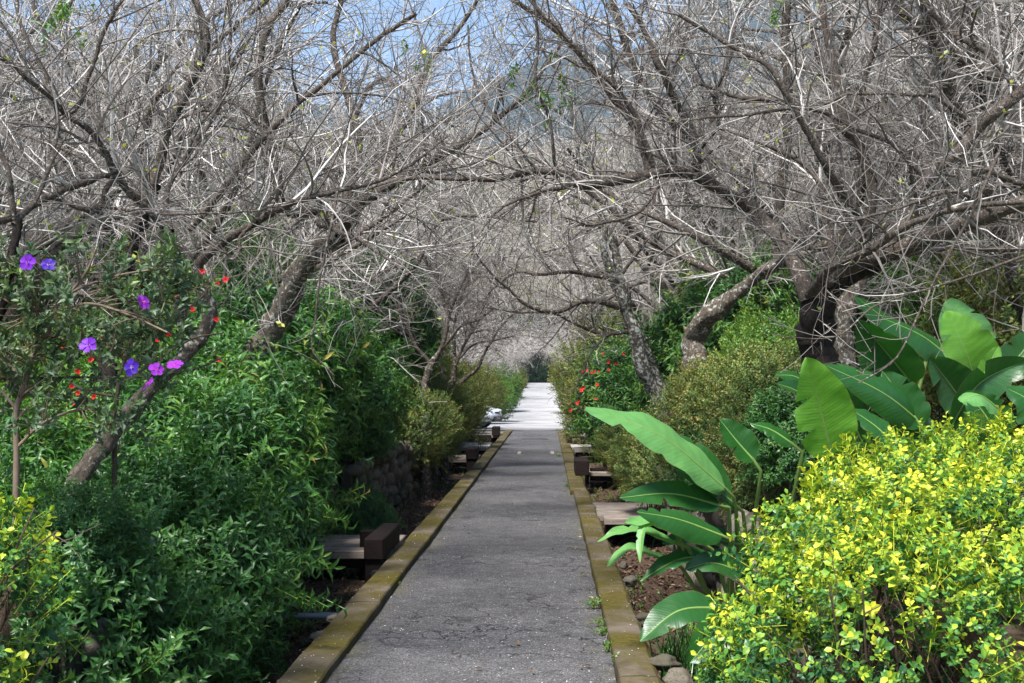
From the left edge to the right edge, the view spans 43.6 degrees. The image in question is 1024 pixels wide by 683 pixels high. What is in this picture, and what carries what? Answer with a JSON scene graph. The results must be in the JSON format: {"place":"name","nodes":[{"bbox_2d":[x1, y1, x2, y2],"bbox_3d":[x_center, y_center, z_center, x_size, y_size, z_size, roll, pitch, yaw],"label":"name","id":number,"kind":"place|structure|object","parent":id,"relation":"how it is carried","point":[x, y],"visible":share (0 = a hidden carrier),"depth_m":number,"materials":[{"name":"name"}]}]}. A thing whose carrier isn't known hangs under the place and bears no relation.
{"place":"outdoors","nodes":[
{"label":"outdoors","id":0,"kind":"place"},
{"bbox_2d":[0,0,687,119],"label":"sky","id":1,"kind":"structure","parent":0,"point":[435,3],"materials":[{"name":"blue"}]},
{"bbox_2d":[325,430,616,682],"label":"path","id":2,"kind":"structure","parent":0,"point":[444,572],"depth_m":9.59,"materials":[{"name":"concrete"}]},
{"bbox_2d":[0,75,1023,682],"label":"ground","id":3,"kind":"structure","parent":0,"point":[972,637],"depth_m":11.97,"materials":[{"name":"soil"}]},
{"bbox_2d":[0,481,100,682],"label":"golden hedge","id":4,"kind":"object","parent":3,"relation":"on","point":[15,536],"visible":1,"depth_m":4.14,"materials":[{"name":"yellow plant"}]},
{"bbox_2d":[0,439,122,520],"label":"dark green shrub","id":5,"kind":"object","parent":3,"relation":"on","point":[5,461],"visible":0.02,"depth_m":7.39,"materials":[{"name":"green plant"}]},
{"bbox_2d":[0,294,127,424],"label":"olive shrub","id":6,"kind":"object","parent":3,"relation":"on","point":[59,316],"visible":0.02,"depth_m":11.70,"materials":[{"name":"green plant"}]},
{"bbox_2d":[0,342,159,449],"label":"green shrub","id":7,"kind":"object","parent":3,"relation":"on","point":[123,389],"visible":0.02,"depth_m":10.06,"materials":[{"name":"green plant"}]},
{"bbox_2d":[0,0,162,301],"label":"plum tree","id":8,"kind":"object","parent":3,"relation":"on","point":[68,1],"visible":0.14,"depth_m":15.43,"materials":[{"name":"grey plant"}]},
{"bbox_2d":[0,0,167,321],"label":"plum tree","id":9,"kind":"object","parent":3,"relation":"on","point":[17,225],"visible":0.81,"depth_m":6.41,"materials":[{"name":"grey plant"}]},
{"bbox_2d":[1,444,176,619],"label":"dark green shrub","id":10,"kind":"object","parent":3,"relation":"on","point":[68,508],"visible":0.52,"depth_m":6.35,"materials":[{"name":"green plant"}]},
{"bbox_2d":[0,283,205,411],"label":"fresh green shrub","id":11,"kind":"object","parent":3,"relation":"on","point":[89,333],"visible":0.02,"depth_m":11.36,"materials":[{"name":"green plant"}]},
{"bbox_2d":[0,369,210,566],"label":"green shrub","id":12,"kind":"object","parent":3,"relation":"on","point":[77,432],"visible":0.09,"depth_m":8.34,"materials":[{"name":"green plant"}]},
{"bbox_2d":[0,218,221,582],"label":"violet flowered shrub","id":13,"kind":"object","parent":3,"relation":"on","point":[175,283],"visible":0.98,"depth_m":5.93,"materials":[{"name":"green plant"}]},
{"bbox_2d":[0,449,269,682],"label":"dark green shrub","id":14,"kind":"object","parent":3,"relation":"on","point":[146,664],"visible":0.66,"depth_m":6.33,"materials":[{"name":"green plant"}]},
{"bbox_2d":[52,228,228,509],"bbox_3d":[-2.097,0.540,6.997,1.222,2.369,0.784,0,-2,2],"label":"red flowered shrub","id":15,"kind":"object","parent":3,"relation":"on","point":[121,369],"visible":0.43,"depth_m":7.05,"materials":[{"name":"green plant"}]},
{"bbox_2d":[0,0,325,331],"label":"plum tree","id":16,"kind":"object","parent":3,"relation":"on","point":[48,296],"visible":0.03,"depth_m":22.16,"materials":[{"name":"grey plant"}]},
{"bbox_2d":[0,0,330,315],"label":"plum tree","id":17,"kind":"object","parent":3,"relation":"on","point":[151,78],"visible":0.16,"depth_m":16.06,"materials":[{"name":"grey plant"}]},
{"bbox_2d":[47,571,298,682],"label":"shrub","id":18,"kind":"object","parent":3,"relation":"on","point":[91,648],"depth_m":6.18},
{"bbox_2d":[0,373,347,680],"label":"dark green shrub","id":19,"kind":"object","parent":3,"relation":"on","point":[238,545],"visible":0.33,"depth_m":7.52,"materials":[{"name":"green plant"}]},
{"bbox_2d":[0,0,369,402],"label":"plum tree","id":20,"kind":"object","parent":3,"relation":"on","point":[45,243],"visible":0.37,"depth_m":12.64,"materials":[{"name":"grey plant"}]},
{"bbox_2d":[66,303,330,456],"bbox_3d":[-2.902,0.990,11.600,2.438,2.663,2.403,1,-2,-16],"label":"green shrub","id":21,"kind":"object","parent":3,"relation":"on","point":[223,342],"visible":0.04,"depth_m":11.43,"materials":[{"name":"green plant"}]},
{"bbox_2d":[65,367,344,620],"bbox_3d":[-2.201,1.306,9.009,2.152,2.391,2.190,0,-2,2],"label":"green shrub","id":22,"kind":"object","parent":3,"relation":"on","point":[303,518],"visible":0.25,"depth_m":8.65,"materials":[{"name":"green plant"}]},
{"bbox_2d":[0,0,412,310],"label":"plum tree","id":23,"kind":"object","parent":3,"relation":"on","point":[253,60],"visible":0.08,"depth_m":18.07,"materials":[{"name":"grey plant"}]},
{"bbox_2d":[0,0,485,408],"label":"plum tree","id":24,"kind":"object","parent":3,"relation":"on","point":[205,37],"visible":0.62,"depth_m":9.23,"materials":[{"name":"grey plant"}]},
{"bbox_2d":[158,182,338,310],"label":"fresh green shrub","id":25,"kind":"object","parent":3,"relation":"on","point":[239,261],"visible":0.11,"depth_m":15.65,"materials":[{"name":"green plant"}]},
{"bbox_2d":[145,343,369,554],"bbox_3d":[-2.271,1.163,10.271,2.123,2.352,2.226,1,-2,-38],"label":"green shrub","id":26,"kind":"object","parent":3,"relation":"on","point":[304,443],"visible":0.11,"depth_m":10.05,"materials":[{"name":"green plant"}]},
{"bbox_2d":[151,261,373,471],"bbox_3d":[-2.802,0.646,13.091,2.752,2.900,2.506,0,-2,13],"label":"green shrub","id":27,"kind":"object","parent":3,"relation":"on","point":[338,397],"visible":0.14,"depth_m":12.84,"materials":[{"name":"green plant"}]},
{"bbox_2d":[0,1,546,311],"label":"plum tree","id":28,"kind":"object","parent":3,"relation":"on","point":[360,105],"visible":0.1,"depth_m":20.21,"materials":[{"name":"grey plant"}]},
{"bbox_2d":[0,0,569,324],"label":"plum tree","id":29,"kind":"object","parent":3,"relation":"on","point":[343,248],"visible":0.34,"depth_m":13.44,"materials":[{"name":"grey plant"}]},
{"bbox_2d":[68,0,541,275],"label":"plum tree","id":30,"kind":"object","parent":3,"relation":"on","point":[368,121],"visible":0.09,"depth_m":23.76,"materials":[{"name":"grey plant"}]},
{"bbox_2d":[235,267,395,457],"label":"green shrub","id":31,"kind":"object","parent":3,"relation":"on","point":[364,378],"visible":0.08,"depth_m":14.63,"materials":[{"name":"green plant"}]},
{"bbox_2d":[154,11,511,251],"bbox_3d":[-5.121,-2.440,29.377,10.117,9.442,9.181,0,-2,11],"label":"plum tree","id":32,"kind":"object","parent":3,"relation":"on","point":[388,107],"visible":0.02,"depth_m":27.21,"materials":[{"name":"grey plant"}]},
{"bbox_2d":[0,0,667,500],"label":"plum tree","id":33,"kind":"object","parent":3,"relation":"on","point":[86,468],"visible":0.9,"depth_m":6.90,"materials":[{"name":"grey plant"}]},
{"bbox_2d":[30,0,93,57],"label":"leafy shoot","id":34,"kind":"object","parent":33,"relation":"attached to","point":[65,6],"visible":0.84,"depth_m":8.09,"materials":[{"name":"green plant"}]},
{"bbox_2d":[289,191,341,388],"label":"hanging branch","id":35,"kind":"object","parent":33,"relation":"hanging from","point":[328,237],"visible":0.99,"depth_m":6.54,"materials":[{"name":"grey plant"}]},
{"bbox_2d":[219,467,465,682],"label":"leaf litter","id":36,"kind":"object","parent":3,"relation":"on","point":[309,626],"visible":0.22,"depth_m":11.76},
{"bbox_2d":[82,0,603,390],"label":"plum tree","id":37,"kind":"object","parent":3,"relation":"on","point":[289,292],"visible":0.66,"depth_m":10.44,"materials":[{"name":"grey plant"}]},
{"bbox_2d":[126,106,573,411],"bbox_3d":[-2.596,-0.592,18.099,6.213,4.800,6.491,1,-2,-33],"label":"plum tree","id":38,"kind":"object","parent":3,"relation":"on","point":[399,282],"visible":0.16,"depth_m":17.91,"materials":[{"name":"grey plant"}]},
{"bbox_2d":[317,535,405,567],"bbox_3d":[-1.892,2.061,12.621,1.561,0.173,1.340,0,-2,2],"label":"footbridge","id":39,"kind":"object","parent":3,"relation":"on","point":[348,550],"visible":0.16,"depth_m":12.05,"materials":[{"name":"grey wood"}]},
{"bbox_2d":[326,470,406,534],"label":"dark green shrub","id":40,"kind":"object","parent":3,"relation":"on","point":[363,511],"visible":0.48,"depth_m":13.79,"materials":[{"name":"green plant"}]},
{"bbox_2d":[334,311,424,450],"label":"green shrub","id":41,"kind":"object","parent":3,"relation":"on","point":[405,397],"visible":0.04,"depth_m":18.12,"materials":[{"name":"green plant"}]},
{"bbox_2d":[329,286,430,450],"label":"dark green shrub","id":42,"kind":"object","parent":3,"relation":"on","point":[381,389],"visible":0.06,"depth_m":16.27,"materials":[{"name":"green plant"}]},
{"bbox_2d":[360,523,399,582],"bbox_3d":[-1.291,2.086,11.903,0.350,0.655,1.250,0,-2,2],"label":"timber rail","id":43,"kind":"object","parent":3,"relation":"on","point":[380,542],"visible":0.62,"depth_m":11.43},
{"bbox_2d":[240,107,529,310],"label":"plum tree","id":44,"kind":"object","parent":3,"relation":"on","point":[446,212],"visible":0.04,"depth_m":21.89,"materials":[{"name":"grey plant"}]},
{"bbox_2d":[324,242,448,385],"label":"tree","id":45,"kind":"object","parent":3,"relation":"on","point":[430,344],"visible":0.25,"depth_m":21.48,"materials":[{"name":"green plant"}]},
{"bbox_2d":[341,436,439,528],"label":"stone wall","id":46,"kind":"structure","parent":3,"relation":"on","point":[395,474],"depth_m":18.11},
{"bbox_2d":[337,393,400,462],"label":"green shrub","id":47,"kind":"object","parent":46,"relation":"on","point":[376,444],"visible":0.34,"depth_m":16.00,"materials":[{"name":"green plant"}]},
{"bbox_2d":[277,430,511,682],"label":"kerb","id":48,"kind":"structure","parent":3,"relation":"on","point":[380,585],"depth_m":9.39,"materials":[{"name":"concrete"}]},
{"bbox_2d":[247,119,576,338],"bbox_3d":[-2.498,-1.149,26.210,8.196,6.511,6.787,-1,-2,21],"label":"plum tree","id":49,"kind":"object","parent":3,"relation":"on","point":[486,264],"visible":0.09,"depth_m":26.63,"materials":[{"name":"grey plant"}]},
{"bbox_2d":[341,141,520,500],"bbox_3d":[-1.405,-0.421,21.066,3.044,6.357,2.104,0,-2,15],"label":"plum tree","id":50,"kind":"object","parent":3,"relation":"on","point":[425,485],"visible":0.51,"depth_m":21.02,"materials":[{"name":"grey plant"}]},
{"bbox_2d":[393,377,474,471],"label":"olive shrub","id":51,"kind":"object","parent":3,"relation":"on","point":[436,443],"visible":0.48,"depth_m":20.62,"materials":[{"name":"green plant"}]},
{"bbox_2d":[390,368,496,463],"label":"olive shrub","id":52,"kind":"object","parent":3,"relation":"on","point":[444,386],"visible":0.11,"depth_m":22.85,"materials":[{"name":"green plant"}]},
{"bbox_2d":[436,350,498,449],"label":"olive shrub","id":53,"kind":"object","parent":3,"relation":"on","point":[482,395],"visible":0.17,"depth_m":30.85,"materials":[{"name":"green plant"}]},
{"bbox_2d":[373,181,569,484],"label":"plum tree","id":54,"kind":"object","parent":3,"relation":"on","point":[444,475],"visible":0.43,"depth_m":24.00,"materials":[{"name":"grey plant"}]},
{"bbox_2d":[272,440,693,668],"bbox_3d":[0.302,2.632,23.933,3.777,0.333,33.932,0,-2,2],"label":"ground cover","id":55,"kind":"object","parent":3,"relation":"on","point":[299,624],"visible":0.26,"depth_m":11.51,"materials":[{"name":"brown soil"}]},
{"bbox_2d":[556,372,600,462],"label":"olive shrub","id":56,"kind":"object","parent":3,"relation":"on","point":[567,415],"visible":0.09,"depth_m":30.64,"materials":[{"name":"green plant"}]},
{"bbox_2d":[543,335,618,436],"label":"olive shrub","id":57,"kind":"object","parent":3,"relation":"on","point":[557,376],"visible":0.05,"depth_m":37.62,"materials":[{"name":"green plant"}]},
{"bbox_2d":[498,194,673,339],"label":"plum tree","id":58,"kind":"object","parent":3,"relation":"on","point":[591,280],"visible":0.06,"depth_m":30.39,"materials":[{"name":"grey plant"}]},
{"bbox_2d":[419,9,771,508],"bbox_3d":[1.170,-0.839,15.853,4.722,6.859,2.954,0,-2,-5],"label":"plum tree","id":59,"kind":"object","parent":3,"relation":"on","point":[647,371],"visible":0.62,"depth_m":15.83,"materials":[{"name":"grey plant"}]},
{"bbox_2d":[489,161,708,340],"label":"plum tree","id":60,"kind":"object","parent":3,"relation":"on","point":[631,270],"visible":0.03,"depth_m":26.91,"materials":[{"name":"grey plant"}]},
{"bbox_2d":[486,51,713,376],"bbox_3d":[1.328,-1.285,19.102,3.520,6.086,2.114,0,-2,2],"label":"plum tree","id":61,"kind":"object","parent":3,"relation":"on","point":[646,265],"visible":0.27,"depth_m":18.98,"materials":[{"name":"grey plant"}]},
{"bbox_2d":[284,60,929,290],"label":"wood","id":62,"kind":"object","parent":3,"relation":"on","point":[511,158],"visible":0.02,"depth_m":238.49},
{"bbox_2d":[565,328,649,461],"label":"green shrub","id":63,"kind":"object","parent":3,"relation":"on","point":[586,424],"visible":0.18,"depth_m":23.59,"materials":[{"name":"green plant"}]},
{"bbox_2d":[558,430,661,682],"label":"kerb","id":64,"kind":"structure","parent":3,"relation":"on","point":[635,666],"depth_m":9.35,"materials":[{"name":"concrete"}]},
{"bbox_2d":[584,423,638,490],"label":"olive shrub","id":65,"kind":"object","parent":3,"relation":"on","point":[601,454],"visible":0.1,"depth_m":19.83,"materials":[{"name":"green plant"}]},
{"bbox_2d":[585,361,641,458],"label":"green shrub","id":66,"kind":"object","parent":3,"relation":"on","point":[620,399],"visible":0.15,"depth_m":20.24,"materials":[{"name":"green plant"}]},
{"bbox_2d":[565,282,663,392],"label":"olive shrub","id":67,"kind":"object","parent":3,"relation":"on","point":[615,325],"visible":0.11,"depth_m":29.33,"materials":[{"name":"green plant"}]},
{"bbox_2d":[232,0,1023,517],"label":"plum tree","id":68,"kind":"object","parent":3,"relation":"on","point":[822,292],"visible":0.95,"depth_m":8.68,"materials":[{"name":"grey plant"}]},
{"bbox_2d":[593,503,665,531],"bbox_3d":[1.686,2.174,15.896,1.313,0.173,1.990,0,-2,2],"label":"bench","id":69,"kind":"object","parent":3,"relation":"on","point":[610,515],"visible":0.3,"depth_m":15.63,"materials":[{"name":"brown wood"}]},
{"bbox_2d":[592,416,670,510],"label":"olive shrub","id":70,"kind":"object","parent":3,"relation":"on","point":[635,470],"visible":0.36,"depth_m":15.23,"materials":[{"name":"green plant"}]},
{"bbox_2d":[581,464,706,676],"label":"leaf litter","id":71,"kind":"object","parent":3,"relation":"on","point":[633,535],"visible":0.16,"depth_m":12.87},
{"bbox_2d":[626,329,684,447],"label":"green shrub","id":72,"kind":"object","parent":3,"relation":"on","point":[642,402],"visible":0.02,"depth_m":18.13,"materials":[{"name":"green plant"}]},
{"bbox_2d":[488,150,827,364],"bbox_3d":[2.920,-0.580,23.357,6.713,5.187,7.014,0,-2,-14],"label":"plum tree","id":73,"kind":"object","parent":3,"relation":"on","point":[636,289],"visible":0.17,"depth_m":23.07,"materials":[{"name":"grey plant"}]},
{"bbox_2d":[641,353,712,466],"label":"olive shrub","id":74,"kind":"object","parent":3,"relation":"on","point":[659,408],"visible":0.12,"depth_m":12.75,"materials":[{"name":"green plant"}]},
{"bbox_2d":[626,264,745,392],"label":"green shrub","id":75,"kind":"object","parent":3,"relation":"on","point":[674,320],"visible":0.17,"depth_m":17.88,"materials":[{"name":"green plant"}]},
{"bbox_2d":[585,407,803,682],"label":"paddle leaf plant","id":76,"kind":"object","parent":3,"relation":"on","point":[699,467],"visible":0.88,"depth_m":7.42,"materials":[{"name":"plant"}]},
{"bbox_2d":[640,591,771,682],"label":"paddle leaf plant","id":77,"kind":"object","parent":3,"relation":"on","point":[678,610],"visible":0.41,"depth_m":5.91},
{"bbox_2d":[411,0,1023,441],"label":"plum tree","id":78,"kind":"object","parent":3,"relation":"on","point":[727,142],"visible":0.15,"depth_m":16.62,"materials":[{"name":"grey plant"}]},
{"bbox_2d":[530,124,915,316],"bbox_3d":[3.661,-0.800,19.759,6.740,5.207,7.042,0,-2,-7],"label":"plum tree","id":79,"kind":"object","parent":3,"relation":"on","point":[670,258],"visible":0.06,"depth_m":19.20,"materials":[{"name":"grey plant"}]},
{"bbox_2d":[665,331,787,440],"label":"olive shrub","id":80,"kind":"object","parent":3,"relation":"on","point":[690,392],"visible":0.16,"depth_m":12.06,"materials":[{"name":"green plant"}]},
{"bbox_2d":[620,450,838,682],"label":"stone wall","id":81,"kind":"structure","parent":3,"relation":"on","point":[713,582],"depth_m":10.34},
{"bbox_2d":[659,403,783,516],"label":"dark green shrub","id":82,"kind":"object","parent":81,"relation":"on","point":[698,437],"visible":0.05,"depth_m":10.66,"materials":[{"name":"green plant"}]},
{"bbox_2d":[442,7,1023,322],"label":"plum tree","id":83,"kind":"object","parent":3,"relation":"on","point":[728,255],"visible":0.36,"depth_m":14.93,"materials":[{"name":"grey plant"}]},
{"bbox_2d":[669,203,810,314],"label":"tree","id":84,"kind":"object","parent":3,"relation":"on","point":[693,272],"visible":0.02,"depth_m":20.00,"materials":[{"name":"green plant"}]},
{"bbox_2d":[691,400,806,524],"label":"olive shrub","id":85,"kind":"object","parent":3,"relation":"on","point":[732,468],"visible":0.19,"depth_m":9.67,"materials":[{"name":"green plant"}]},
{"bbox_2d":[699,290,799,402],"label":"fresh green shrub","id":86,"kind":"object","parent":3,"relation":"on","point":[793,321],"visible":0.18,"depth_m":11.90,"materials":[{"name":"green plant"}]},
{"bbox_2d":[675,239,837,364],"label":"green shrub","id":87,"kind":"object","parent":3,"relation":"on","point":[715,334],"visible":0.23,"depth_m":14.93,"materials":[{"name":"green plant"}]},
{"bbox_2d":[499,0,1020,372],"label":"plum tree","id":88,"kind":"object","parent":3,"relation":"on","point":[704,320],"visible":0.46,"depth_m":12.38,"materials":[{"name":"grey plant"}]},
{"bbox_2d":[694,331,861,490],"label":"olive shrub","id":89,"kind":"object","parent":3,"relation":"on","point":[766,359],"visible":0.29,"depth_m":10.95,"materials":[{"name":"green plant"}]},
{"bbox_2d":[563,20,1023,290],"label":"plum tree","id":90,"kind":"object","parent":3,"relation":"on","point":[715,222],"visible":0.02,"depth_m":20.94,"materials":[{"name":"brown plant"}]},
{"bbox_2d":[708,346,879,501],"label":"dark green shrub","id":91,"kind":"object","parent":3,"relation":"on","point":[781,407],"visible":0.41,"depth_m":8.92,"materials":[{"name":"green plant"}]},
{"bbox_2d":[595,0,1023,428],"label":"plum tree","id":92,"kind":"object","parent":3,"relation":"on","point":[1004,158],"visible":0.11,"depth_m":14.68,"materials":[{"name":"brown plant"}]},
{"bbox_2d":[617,0,1023,200],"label":"plum tree","id":93,"kind":"object","parent":3,"relation":"on","point":[956,56],"visible":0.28,"depth_m":12.06,"materials":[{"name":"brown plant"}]},
{"bbox_2d":[643,0,1023,291],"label":"plum tree","id":94,"kind":"object","parent":3,"relation":"on","point":[751,29],"visible":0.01,"depth_m":17.75,"materials":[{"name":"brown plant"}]},
{"bbox_2d":[651,0,1023,485],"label":"plum tree","id":95,"kind":"object","parent":3,"relation":"on","point":[847,338],"visible":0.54,"depth_m":10.40,"materials":[{"name":"grey plant"}]},
{"bbox_2d":[664,0,1023,467],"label":"plum tree","id":96,"kind":"object","parent":3,"relation":"on","point":[949,90],"visible":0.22,"depth_m":12.01,"materials":[{"name":"grey plant"}]},
{"bbox_2d":[691,403,1023,682],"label":"golden hedge","id":97,"kind":"object","parent":3,"relation":"on","point":[906,546],"visible":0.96,"depth_m":5.00,"materials":[{"name":"yellow plant"}]},
{"bbox_2d":[713,0,1023,242],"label":"plum tree","id":98,"kind":"object","parent":3,"relation":"on","point":[846,90],"visible":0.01,"depth_m":17.69,"materials":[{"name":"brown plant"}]},
{"bbox_2d":[758,254,1023,356],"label":"hanging branch","id":99,"kind":"object","parent":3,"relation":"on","point":[945,283],"visible":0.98,"depth_m":5.80,"materials":[{"name":"grey plant"}]},
{"bbox_2d":[814,200,969,441],"bbox_3d":[5.127,-0.045,16.844,3.246,3.714,3.336,1,-2,-35],"label":"fresh green shrub","id":100,"kind":"object","parent":3,"relation":"on","point":[871,298],"visible":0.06,"depth_m":16.11,"materials":[{"name":"green plant"}]},
{"bbox_2d":[776,296,1023,534],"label":"paddle leaf plant","id":101,"kind":"object","parent":3,"relation":"on","point":[977,367],"visible":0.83,"depth_m":7.12,"materials":[{"name":"plant"}]},
{"bbox_2d":[840,152,999,383],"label":"hanging branch","id":102,"kind":"object","parent":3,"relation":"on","point":[978,198],"visible":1,"depth_m":5.37,"materials":[{"name":"grey plant"}]},
{"bbox_2d":[853,204,1017,446],"bbox_3d":[5.746,-0.082,15.810,2.995,3.349,3.067,0,-2,8],"label":"fresh green shrub","id":103,"kind":"object","parent":3,"relation":"on","point":[909,311],"visible":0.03,"depth_m":15.37,"materials":[{"name":"green plant"}]},
{"bbox_2d":[881,236,1023,453],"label":"olive shrub","id":104,"kind":"object","parent":3,"relation":"on","point":[964,297],"visible":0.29,"depth_m":12.58,"materials":[{"name":"green plant"}]},
{"bbox_2d":[16,0,1022,145],"bbox_3d":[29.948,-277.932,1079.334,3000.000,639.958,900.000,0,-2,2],"label":"mountain","id":105,"kind":"structure","parent":0,"point":[586,77],"depth_m":1272.04,"materials":[{"name":"stone"}]},
{"bbox_2d":[475,383,578,429],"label":"road","id":106,"kind":"structure","parent":0,"point":[534,410],"depth_m":68.19,"materials":[{"name":"concrete"}]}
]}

